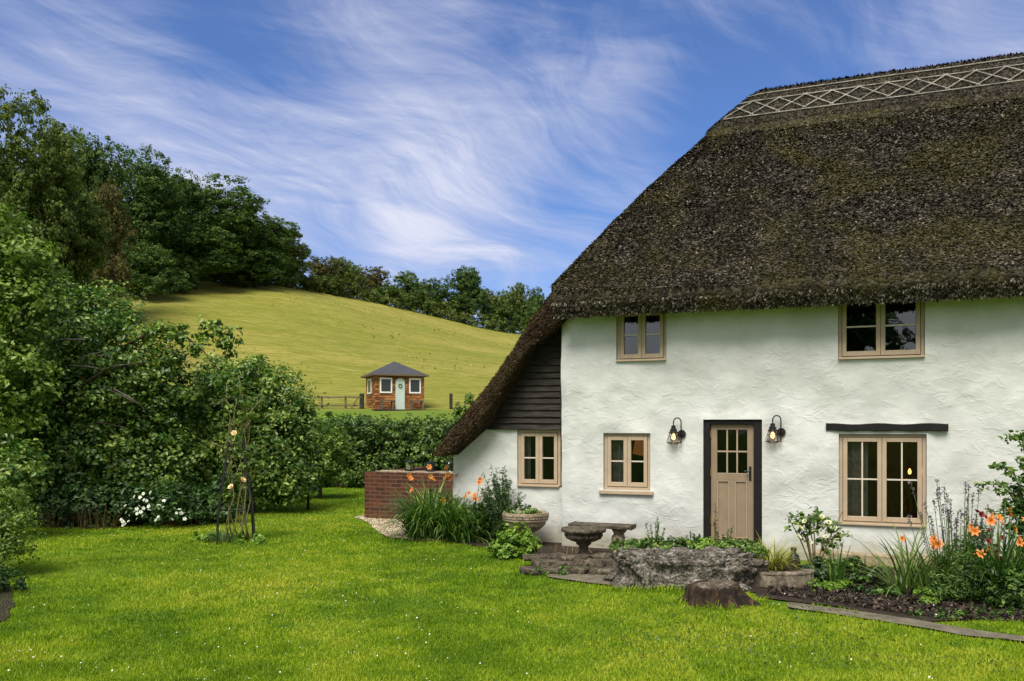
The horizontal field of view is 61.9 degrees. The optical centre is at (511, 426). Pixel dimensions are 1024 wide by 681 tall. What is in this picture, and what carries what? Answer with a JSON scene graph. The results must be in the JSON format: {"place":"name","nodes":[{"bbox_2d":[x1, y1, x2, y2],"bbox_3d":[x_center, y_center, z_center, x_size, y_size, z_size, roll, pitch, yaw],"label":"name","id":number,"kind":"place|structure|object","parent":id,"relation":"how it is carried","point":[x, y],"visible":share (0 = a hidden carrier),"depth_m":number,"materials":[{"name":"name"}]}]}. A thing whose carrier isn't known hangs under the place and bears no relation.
{"place":"outdoors","nodes":[
{"label":"outdoors","id":0,"kind":"place"},
{"bbox_2d":[73,501,129,529],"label":"dry grass","id":1,"kind":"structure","parent":0,"point":[98,526],"depth_m":14.33,"materials":[{"name":"green plant"}]},
{"bbox_2d":[2,281,520,482],"bbox_3d":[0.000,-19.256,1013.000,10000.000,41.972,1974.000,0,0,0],"label":"hill field","id":2,"kind":"structure","parent":0,"point":[335,352],"depth_m":97.38,"materials":[{"name":"green plant"}]},
{"bbox_2d":[0,83,91,288],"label":"woodland tree","id":3,"kind":"object","parent":2,"relation":"on","point":[26,188],"visible":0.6,"depth_m":61.64,"materials":[{"name":"green plant"}]},
{"bbox_2d":[2,151,114,333],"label":"woodland tree","id":4,"kind":"object","parent":2,"relation":"on","point":[84,251],"visible":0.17,"depth_m":66.50,"materials":[{"name":"green plant"}]},
{"bbox_2d":[42,124,142,287],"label":"woodland tree","id":5,"kind":"object","parent":2,"relation":"on","point":[98,171],"visible":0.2,"depth_m":90.91,"materials":[{"name":"green plant"}]},
{"bbox_2d":[64,208,136,308],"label":"woodland tree","id":6,"kind":"object","parent":2,"relation":"on","point":[129,257],"visible":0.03,"depth_m":90.02,"materials":[{"name":"green plant"}]},
{"bbox_2d":[86,178,138,318],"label":"woodland tree","id":7,"kind":"object","parent":2,"relation":"on","point":[111,270],"visible":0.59,"depth_m":83.56,"materials":[{"name":"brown plant"}]},
{"bbox_2d":[124,222,175,295],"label":"woodland tree","id":8,"kind":"object","parent":2,"relation":"on","point":[134,242],"visible":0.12,"depth_m":109.25,"materials":[{"name":"green plant"}]},
{"bbox_2d":[126,239,189,300],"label":"woodland tree","id":9,"kind":"object","parent":2,"relation":"on","point":[152,277],"visible":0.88,"depth_m":107.11,"materials":[{"name":"green plant"}]},
{"bbox_2d":[116,143,200,296],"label":"woodland tree","id":10,"kind":"object","parent":2,"relation":"on","point":[151,207],"visible":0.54,"depth_m":110.92,"materials":[{"name":"green plant"}]},
{"bbox_2d":[129,166,216,244],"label":"woodland tree","id":11,"kind":"object","parent":2,"relation":"on","point":[191,195],"visible":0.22,"depth_m":121.21,"materials":[{"name":"green plant"}]},
{"bbox_2d":[162,246,208,292],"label":"woodland tree","id":12,"kind":"object","parent":2,"relation":"on","point":[181,260],"visible":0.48,"depth_m":115.49,"materials":[{"name":"green plant"}]},
{"bbox_2d":[157,227,244,289],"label":"woodland tree","id":13,"kind":"object","parent":2,"relation":"on","point":[214,252],"visible":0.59,"depth_m":119.59,"materials":[{"name":"green plant"}]},
{"bbox_2d":[197,172,276,285],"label":"woodland tree","id":14,"kind":"object","parent":2,"relation":"on","point":[232,224],"visible":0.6,"depth_m":124.76,"materials":[{"name":"green plant"}]},
{"bbox_2d":[222,245,293,287],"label":"woodland tree","id":15,"kind":"object","parent":2,"relation":"on","point":[256,274],"visible":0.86,"depth_m":127.54,"materials":[{"name":"green plant"}]},
{"bbox_2d":[236,213,302,285],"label":"woodland tree","id":16,"kind":"object","parent":2,"relation":"on","point":[281,231],"visible":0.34,"depth_m":132.44,"materials":[{"name":"green plant"}]},
{"bbox_2d":[274,227,312,287],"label":"woodland tree","id":17,"kind":"object","parent":2,"relation":"on","point":[303,253],"visible":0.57,"depth_m":137.09,"materials":[{"name":"green plant"}]},
{"bbox_2d":[303,255,346,283],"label":"woodland tree","id":18,"kind":"object","parent":2,"relation":"on","point":[330,268],"visible":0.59,"depth_m":147.31,"materials":[{"name":"green plant"}]},
{"bbox_2d":[321,275,353,296],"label":"woodland tree","id":19,"kind":"object","parent":2,"relation":"on","point":[333,282],"visible":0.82,"depth_m":145.69,"materials":[{"name":"green plant"}]},
{"bbox_2d":[331,256,368,293],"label":"woodland tree","id":20,"kind":"object","parent":2,"relation":"on","point":[350,271],"visible":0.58,"depth_m":150.35,"materials":[{"name":"green plant"}]},
{"bbox_2d":[199,269,531,334],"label":"scrub","id":21,"kind":"object","parent":2,"relation":"on","point":[463,318],"visible":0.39,"depth_m":158.14,"materials":[{"name":"green plant"}]},
{"bbox_2d":[354,266,391,298],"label":"woodland tree","id":22,"kind":"object","parent":2,"relation":"on","point":[373,280],"visible":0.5,"depth_m":159.19,"materials":[{"name":"green plant"}]},
{"bbox_2d":[360,361,428,410],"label":"summerhouse","id":23,"kind":"structure","parent":2,"relation":"on","point":[401,385],"depth_m":54.63,"materials":[{"name":"brown brick"}]},
{"bbox_2d":[395,378,404,408],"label":"door","id":24,"kind":"structure","parent":23,"relation":"in","point":[400,383],"depth_m":54.53,"materials":[{"name":"green paint"}]},
{"bbox_2d":[383,270,427,306],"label":"woodland tree","id":25,"kind":"object","parent":2,"relation":"on","point":[409,285],"visible":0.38,"depth_m":163.82,"materials":[{"name":"green plant"}]},
{"bbox_2d":[417,277,457,317],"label":"woodland tree","id":26,"kind":"object","parent":2,"relation":"on","point":[433,291],"visible":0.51,"depth_m":168.83,"materials":[{"name":"green plant"}]},
{"bbox_2d":[446,294,478,322],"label":"woodland tree","id":27,"kind":"object","parent":2,"relation":"on","point":[462,301],"visible":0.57,"depth_m":169.43,"materials":[{"name":"green plant"}]},
{"bbox_2d":[444,265,490,317],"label":"woodland tree","id":28,"kind":"object","parent":2,"relation":"on","point":[468,283],"visible":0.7,"depth_m":172.81,"materials":[{"name":"green plant"}]},
{"bbox_2d":[476,288,515,329],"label":"woodland tree","id":29,"kind":"object","parent":2,"relation":"on","point":[498,299],"visible":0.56,"depth_m":175.63,"materials":[{"name":"green plant"}]},
{"bbox_2d":[481,304,518,329],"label":"woodland tree","id":30,"kind":"object","parent":2,"relation":"on","point":[508,321],"visible":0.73,"depth_m":175.04,"materials":[{"name":"green plant"}]},
{"bbox_2d":[500,282,529,332],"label":"woodland tree","id":31,"kind":"object","parent":2,"relation":"on","point":[516,297],"visible":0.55,"depth_m":180.61,"materials":[{"name":"green plant"}]},
{"bbox_2d":[512,300,539,333],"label":"woodland tree","id":32,"kind":"object","parent":2,"relation":"on","point":[528,311],"visible":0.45,"depth_m":179.59,"materials":[{"name":"green plant"}]},
{"bbox_2d":[354,515,449,539],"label":"gravel path","id":33,"kind":"structure","parent":0,"point":[389,530],"depth_m":14.13,"materials":[{"name":"beige gravel"}]},
{"bbox_2d":[0,484,1023,680],"bbox_3d":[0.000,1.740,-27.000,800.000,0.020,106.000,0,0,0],"label":"lawn","id":34,"kind":"structure","parent":0,"point":[770,600],"depth_m":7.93,"materials":[{"name":"green plant"}]},
{"bbox_2d":[0,573,14,620],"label":"side bed","id":35,"kind":"object","parent":34,"relation":"on","point":[3,611],"visible":0.64,"depth_m":8.26,"materials":[{"name":"soil"}]},
{"bbox_2d":[0,566,28,591],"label":"plant","id":36,"kind":"object","parent":35,"relation":"on","point":[7,573],"visible":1,"depth_m":8.96,"materials":[{"name":"green plant"}]},
{"bbox_2d":[0,475,52,571],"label":"shrub","id":37,"kind":"object","parent":35,"relation":"on","point":[10,541],"visible":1,"depth_m":9.90,"materials":[{"name":"green plant"}]},
{"bbox_2d":[0,423,51,521],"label":"shrub","id":38,"kind":"object","parent":34,"relation":"on","point":[20,464],"visible":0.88,"depth_m":13.12,"materials":[{"name":"green plant"}]},
{"bbox_2d":[0,202,77,438],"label":"garden tree","id":39,"kind":"object","parent":34,"relation":"on","point":[18,265],"visible":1,"depth_m":13.99,"materials":[{"name":"green plant"}]},
{"bbox_2d":[0,474,94,526],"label":"shrub","id":40,"kind":"object","parent":34,"relation":"on","point":[41,496],"visible":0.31,"depth_m":14.70,"materials":[{"name":"green plant"}]},
{"bbox_2d":[31,472,154,528],"bbox_3d":[-7.326,1.295,14.890,2.268,0.978,1.372,0,0,0],"label":"shrub","id":41,"kind":"object","parent":34,"relation":"on","point":[100,496],"visible":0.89,"depth_m":14.60,"materials":[{"name":"green plant"}]},
{"bbox_2d":[0,270,243,508],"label":"fruit tree","id":42,"kind":"object","parent":34,"relation":"on","point":[97,363],"visible":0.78,"depth_m":15.59,"materials":[{"name":"green plant"}]},
{"bbox_2d":[120,479,205,526],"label":"flowering plant","id":43,"kind":"object","parent":34,"relation":"on","point":[180,513],"visible":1,"depth_m":14.49,"materials":[{"name":"green plant"}]},
{"bbox_2d":[126,475,253,524],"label":"shrub","id":44,"kind":"object","parent":34,"relation":"on","point":[203,495],"visible":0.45,"depth_m":15.07,"materials":[{"name":"green plant"}]},
{"bbox_2d":[216,441,254,544],"bbox_3d":[-4.179,0.994,12.900,0.565,1.534,0.565,0,0,-20],"label":"obelisk","id":45,"kind":"object","parent":34,"relation":"on","point":[221,491],"visible":0.93,"depth_m":12.75,"materials":[{"name":"brown wood"}]},
{"bbox_2d":[211,375,264,539],"bbox_3d":[-4.171,0.482,12.883,0.558,2.506,0.653,0,0,35],"label":"climbing rose","id":46,"kind":"object","parent":45,"relation":"attached to","point":[243,413],"visible":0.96,"depth_m":12.87,"materials":[{"name":"green plant"}]},
{"bbox_2d":[159,348,334,511],"bbox_3d":[-5.356,0.090,17.323,3.493,3.385,2.455,0,0,0],"label":"shrub","id":47,"kind":"object","parent":34,"relation":"on","point":[274,437],"visible":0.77,"depth_m":16.87,"materials":[{"name":"green plant"}]},
{"bbox_2d":[292,398,327,510],"bbox_3d":[-4.203,0.585,17.638,0.791,2.331,0.743,0,0,0],"label":"sapling","id":48,"kind":"object","parent":34,"relation":"on","point":[308,498],"visible":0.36,"depth_m":17.59,"materials":[{"name":"green plant"}]},
{"bbox_2d":[288,417,356,498],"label":"shrub","id":49,"kind":"object","parent":34,"relation":"on","point":[337,445],"visible":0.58,"depth_m":20.33,"materials":[{"name":"green plant"}]},
{"bbox_2d":[291,411,461,487],"bbox_3d":[-2.493,0.674,24.014,8.172,2.226,1.955,0,0,10],"label":"hedge","id":50,"kind":"object","parent":34,"relation":"on","point":[382,434],"visible":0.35,"depth_m":23.77,"materials":[{"name":"green plant"}]},
{"bbox_2d":[365,467,452,519],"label":"garden wall","id":51,"kind":"structure","parent":34,"relation":"on","point":[379,484],"depth_m":15.79,"materials":[{"name":"brick"}]},
{"bbox_2d":[0,566,895,673],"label":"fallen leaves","id":52,"kind":"object","parent":34,"relation":"on","point":[642,637],"visible":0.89,"depth_m":6.86,"materials":[{"name":"brown plant"}]},
{"bbox_2d":[451,392,473,420],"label":"shrub","id":53,"kind":"object","parent":34,"relation":"on","point":[457,411],"visible":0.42,"depth_m":24.39,"materials":[{"name":"green plant"}]},
{"bbox_2d":[485,521,541,558],"bbox_3d":[0.020,1.506,11.295,0.766,0.500,0.588,0,0,0],"label":"sedum","id":54,"kind":"object","parent":34,"relation":"on","point":[518,544],"visible":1,"depth_m":11.15,"materials":[{"name":"green plant"}]},
{"bbox_2d":[519,552,613,575],"bbox_3d":[0.846,1.654,10.228,1.524,0.200,0.901,0,0,0],"label":"rubble step","id":55,"kind":"object","parent":34,"relation":"on","point":[599,561],"visible":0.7,"depth_m":10.19,"materials":[{"name":"stone"}]},
{"bbox_2d":[439,539,758,591],"bbox_3d":[0.856,1.730,11.905,2.371,0.001,6.896,0,0,-38],"label":"border bed","id":56,"kind":"object","parent":34,"relation":"on","point":[545,546],"visible":0.16,"depth_m":12.08,"materials":[{"name":"soil"}]},
{"bbox_2d":[362,464,490,546],"bbox_3d":[-1.189,1.304,13.374,2.412,1.430,2.472,0,0,0],"label":"daylily","id":57,"kind":"object","parent":56,"relation":"on","point":[420,531],"visible":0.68,"depth_m":12.92,"materials":[{"name":"green plant"}]},
{"bbox_2d":[402,492,473,532],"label":"shrub","id":58,"kind":"object","parent":56,"relation":"on","point":[444,503],"visible":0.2,"depth_m":13.16,"materials":[{"name":"green plant"}]},
{"bbox_2d":[412,476,510,546],"bbox_3d":[-0.735,1.418,12.979,1.867,1.319,1.917,0,0,0],"label":"daylily","id":59,"kind":"object","parent":56,"relation":"on","point":[456,533],"visible":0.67,"depth_m":12.69,"materials":[{"name":"green plant"}]},
{"bbox_2d":[459,501,516,541],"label":"shrub","id":60,"kind":"object","parent":56,"relation":"on","point":[482,509],"visible":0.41,"depth_m":12.77,"materials":[{"name":"green plant"}]},
{"bbox_2d":[479,466,525,542],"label":"shrub","id":61,"kind":"object","parent":56,"relation":"on","point":[501,502],"visible":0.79,"depth_m":12.67,"materials":[{"name":"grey plant"}]},
{"bbox_2d":[502,510,548,534],"bbox_3d":[0.198,1.485,12.350,0.678,0.490,0.682,0,0,0],"label":"stone planter","id":62,"kind":"object","parent":56,"relation":"on","point":[535,522],"visible":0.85,"depth_m":12.10,"materials":[{"name":"beige stone"}]},
{"bbox_2d":[561,525,605,554],"bbox_3d":[0.903,1.505,10.750,0.570,0.450,0.569,0,0,0],"label":"bird bath","id":63,"kind":"object","parent":56,"relation":"on","point":[583,537],"visible":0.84,"depth_m":10.62,"materials":[{"name":"grey stone"}]},
{"bbox_2d":[568,521,635,552],"bbox_3d":[1.201,1.511,11.345,0.840,0.438,0.351,0,0,22],"label":"stone bench","id":64,"kind":"object","parent":56,"relation":"on","point":[619,530],"visible":0.51,"depth_m":11.21,"materials":[{"name":"grey stone"}]},
{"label":"raised soil","id":65,"kind":"structure","parent":56,"relation":"on","visible":0},
{"bbox_2d":[607,537,671,552],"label":"plant","id":66,"kind":"object","parent":65,"relation":"on","point":[642,543],"visible":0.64,"depth_m":9.80,"materials":[{"name":"green plant"}]},
{"bbox_2d":[646,536,708,549],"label":"plant","id":67,"kind":"object","parent":65,"relation":"on","point":[656,545],"visible":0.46,"depth_m":9.83,"materials":[{"name":"green plant"}]},
{"bbox_2d":[714,538,770,558],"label":"plant","id":68,"kind":"object","parent":65,"relation":"on","point":[743,545],"visible":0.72,"depth_m":9.62,"materials":[{"name":"green plant"}]},
{"bbox_2d":[191,556,1023,680],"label":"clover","id":69,"kind":"object","parent":34,"relation":"on","point":[844,665],"visible":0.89,"depth_m":6.98,"materials":[{"name":"green plant"}]},
{"bbox_2d":[603,545,769,589],"bbox_3d":[1.877,1.598,9.346,1.736,0.536,0.720,0,0,0],"label":"rock trough","id":70,"kind":"object","parent":34,"relation":"on","point":[678,567],"visible":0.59,"depth_m":9.10,"materials":[{"name":"grey stone"}]},
{"bbox_2d":[678,579,762,608],"bbox_3d":[2.022,1.637,8.394,0.724,0.215,0.601,0,0,-20],"label":"tree stump","id":71,"kind":"object","parent":34,"relation":"on","point":[722,591],"visible":0.98,"depth_m":8.24,"materials":[{"name":"brown wood"}]},
{"bbox_2d":[433,51,1023,567],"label":"cottage","id":72,"kind":"structure","parent":34,"relation":"on","point":[829,273],"depth_m":11.58,"materials":[{"name":"paint"}]},
{"bbox_2d":[517,430,561,486],"bbox_3d":[0.430,0.480,12.889,0.676,0.857,0.270,0,0,22],"label":"window","id":73,"kind":"structure","parent":72,"relation":"in","point":[524,436],"depth_m":12.83,"materials":[{"name":"beige paint"}]},
{"bbox_2d":[599,433,653,494],"bbox_3d":[1.643,0.525,12.075,0.774,0.858,0.321,0,0,22],"label":"window","id":74,"kind":"structure","parent":72,"relation":"in","point":[618,461],"depth_m":12.05,"materials":[{"name":"beige paint"}]},
{"bbox_2d":[616,311,665,361],"bbox_3d":[1.839,-1.278,12.013,0.709,0.744,0.280,0,0,22],"label":"window","id":75,"kind":"structure","parent":72,"relation":"in","point":[623,323],"depth_m":11.96,"materials":[{"name":"beige paint"}]},
{"bbox_2d":[667,417,685,443],"bbox_3d":[2.244,0.063,11.680,0.255,0.371,0.187,0,0,22],"label":"wall lamp","id":76,"kind":"object","parent":72,"relation":"attached to","point":[673,431],"visible":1,"depth_m":11.66,"materials":[{"name":"black metal"}]},
{"bbox_2d":[710,424,753,549],"bbox_3d":[2.967,0.822,11.531,0.578,1.697,0.104,0,0,22],"label":"door","id":77,"kind":"structure","parent":72,"relation":"in","point":[732,493],"depth_m":11.53,"materials":[{"name":"paint"}]},
{"bbox_2d":[765,415,785,442],"bbox_3d":[3.456,0.036,11.199,0.255,0.371,0.187,0,0,22],"label":"wall lamp","id":78,"kind":"object","parent":72,"relation":"attached to","point":[780,432],"visible":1,"depth_m":11.18,"materials":[{"name":"black metal"}]},
{"bbox_2d":[838,300,924,359],"bbox_3d":[4.679,-1.272,10.830,1.006,0.836,0.175,0,0,22],"label":"window","id":79,"kind":"structure","parent":72,"relation":"in","point":[919,324],"depth_m":10.81,"materials":[{"name":"beige paint"}]},
{"bbox_2d":[839,434,926,527],"bbox_3d":[4.713,0.679,10.876,1.015,1.164,0.286,0,0,22],"label":"window","id":80,"kind":"structure","parent":72,"relation":"in","point":[853,448],"depth_m":10.88,"materials":[{"name":"beige paint"}]},
{"bbox_2d":[754,565,1023,620],"bbox_3d":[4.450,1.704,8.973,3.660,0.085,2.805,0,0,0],"label":"bark mulch","id":81,"kind":"object","parent":34,"relation":"on","point":[888,602],"visible":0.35,"depth_m":8.31,"materials":[{"name":"brown wood"}]},
{"bbox_2d":[752,569,813,588],"bbox_3d":[2.931,1.645,9.172,0.740,0.176,0.277,0,0,-6],"label":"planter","id":82,"kind":"object","parent":81,"relation":"on","point":[794,579],"visible":0.84,"depth_m":9.07,"materials":[{"name":"beige stone"}]},
{"bbox_2d":[748,533,810,570],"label":"sedge","id":83,"kind":"object","parent":82,"relation":"in","point":[776,563],"visible":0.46,"depth_m":9.61,"materials":[{"name":"green plant"}]},
{"bbox_2d":[784,506,852,564],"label":"rose bush","id":84,"kind":"object","parent":81,"relation":"on","point":[810,520],"visible":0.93,"depth_m":10.05,"materials":[{"name":"green plant"}]},
{"bbox_2d":[801,555,848,581],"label":"plant","id":85,"kind":"object","parent":81,"relation":"on","point":[821,572],"visible":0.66,"depth_m":9.37,"materials":[{"name":"green plant"}]},
{"bbox_2d":[808,578,853,590],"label":"plant","id":86,"kind":"object","parent":81,"relation":"on","point":[826,584],"visible":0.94,"depth_m":8.94,"materials":[{"name":"green plant"}]},
{"bbox_2d":[819,540,850,584],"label":"iris","id":87,"kind":"object","parent":81,"relation":"on","point":[841,570],"visible":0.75,"depth_m":9.15,"materials":[{"name":"green plant"}]},
{"bbox_2d":[821,556,871,583],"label":"plant","id":88,"kind":"object","parent":81,"relation":"on","point":[853,566],"visible":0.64,"depth_m":9.28,"materials":[{"name":"green plant"}]},
{"bbox_2d":[844,564,887,583],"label":"plant","id":89,"kind":"object","parent":81,"relation":"on","point":[851,577],"visible":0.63,"depth_m":9.25,"materials":[{"name":"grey plant"}]},
{"bbox_2d":[867,582,902,597],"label":"plant","id":90,"kind":"object","parent":81,"relation":"on","point":[897,591],"visible":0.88,"depth_m":8.63,"materials":[{"name":"green plant"}]},
{"bbox_2d":[829,514,970,595],"bbox_3d":[4.117,1.465,8.857,1.488,1.104,1.606,0,0,0],"label":"daylily","id":91,"kind":"object","parent":81,"relation":"on","point":[903,578],"visible":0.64,"depth_m":8.94,"materials":[{"name":"green plant"}]},
{"bbox_2d":[912,586,942,603],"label":"plant","id":92,"kind":"object","parent":81,"relation":"on","point":[927,600],"visible":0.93,"depth_m":8.26,"materials":[{"name":"green plant"}]},
{"bbox_2d":[868,523,995,599],"bbox_3d":[4.287,1.356,8.615,1.488,0.796,1.360,0,0,0],"label":"daylily","id":93,"kind":"object","parent":81,"relation":"on","point":[934,539],"visible":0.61,"depth_m":8.52,"materials":[{"name":"green plant"}]},
{"bbox_2d":[906,479,997,589],"bbox_3d":[4.486,1.170,8.728,0.944,1.265,0.593,0,0,0],"label":"verbena","id":94,"kind":"object","parent":81,"relation":"on","point":[950,521],"visible":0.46,"depth_m":8.68,"materials":[{"name":"green plant"}]},
{"bbox_2d":[905,604,1000,620],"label":"edging plant","id":95,"kind":"object","parent":81,"relation":"on","point":[940,616],"visible":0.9,"depth_m":7.73,"materials":[{"name":"green plant"}]},
{"bbox_2d":[922,548,998,603],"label":"perennial","id":96,"kind":"object","parent":81,"relation":"on","point":[955,582],"visible":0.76,"depth_m":8.26,"materials":[{"name":"green plant"}]},
{"bbox_2d":[906,501,1023,605],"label":"daylily","id":97,"kind":"object","parent":81,"relation":"on","point":[1015,560],"visible":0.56,"depth_m":8.12,"materials":[{"name":"green plant"}]},
{"bbox_2d":[951,509,1006,581],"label":"perennial","id":98,"kind":"object","parent":81,"relation":"on","point":[981,536],"visible":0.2,"depth_m":8.56,"materials":[{"name":"green plant"}]},
{"bbox_2d":[959,560,1023,606],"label":"perennial","id":99,"kind":"object","parent":81,"relation":"on","point":[993,571],"visible":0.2,"depth_m":8.12,"materials":[{"name":"green plant"}]},
{"bbox_2d":[973,430,1023,533],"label":"shrub","id":100,"kind":"object","parent":81,"relation":"on","point":[1009,473],"visible":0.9,"depth_m":9.15,"materials":[{"name":"green plant"}]},
{"bbox_2d":[985,563,1023,609],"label":"plant","id":101,"kind":"object","parent":81,"relation":"on","point":[1006,599],"visible":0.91,"depth_m":7.91,"materials":[{"name":"green plant"}]},
{"bbox_2d":[995,475,1023,559],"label":"shrub","id":102,"kind":"object","parent":81,"relation":"on","point":[1020,526],"visible":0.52,"depth_m":9.08,"materials":[{"name":"green plant"}]},
{"bbox_2d":[788,602,1023,640],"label":"garden edging","id":103,"kind":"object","parent":34,"relation":"on","point":[930,625],"depth_m":7.52,"materials":[{"name":"concrete"}]},
{"bbox_2d":[0,0,1023,333],"label":"sky","id":104,"kind":"structure","parent":0,"point":[429,139],"materials":[{"name":"blue"}]},
{"bbox_2d":[547,573,611,584],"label":"path","id":105,"kind":"structure","parent":0,"point":[590,578],"depth_m":9.71,"materials":[{"name":"beige stone"}]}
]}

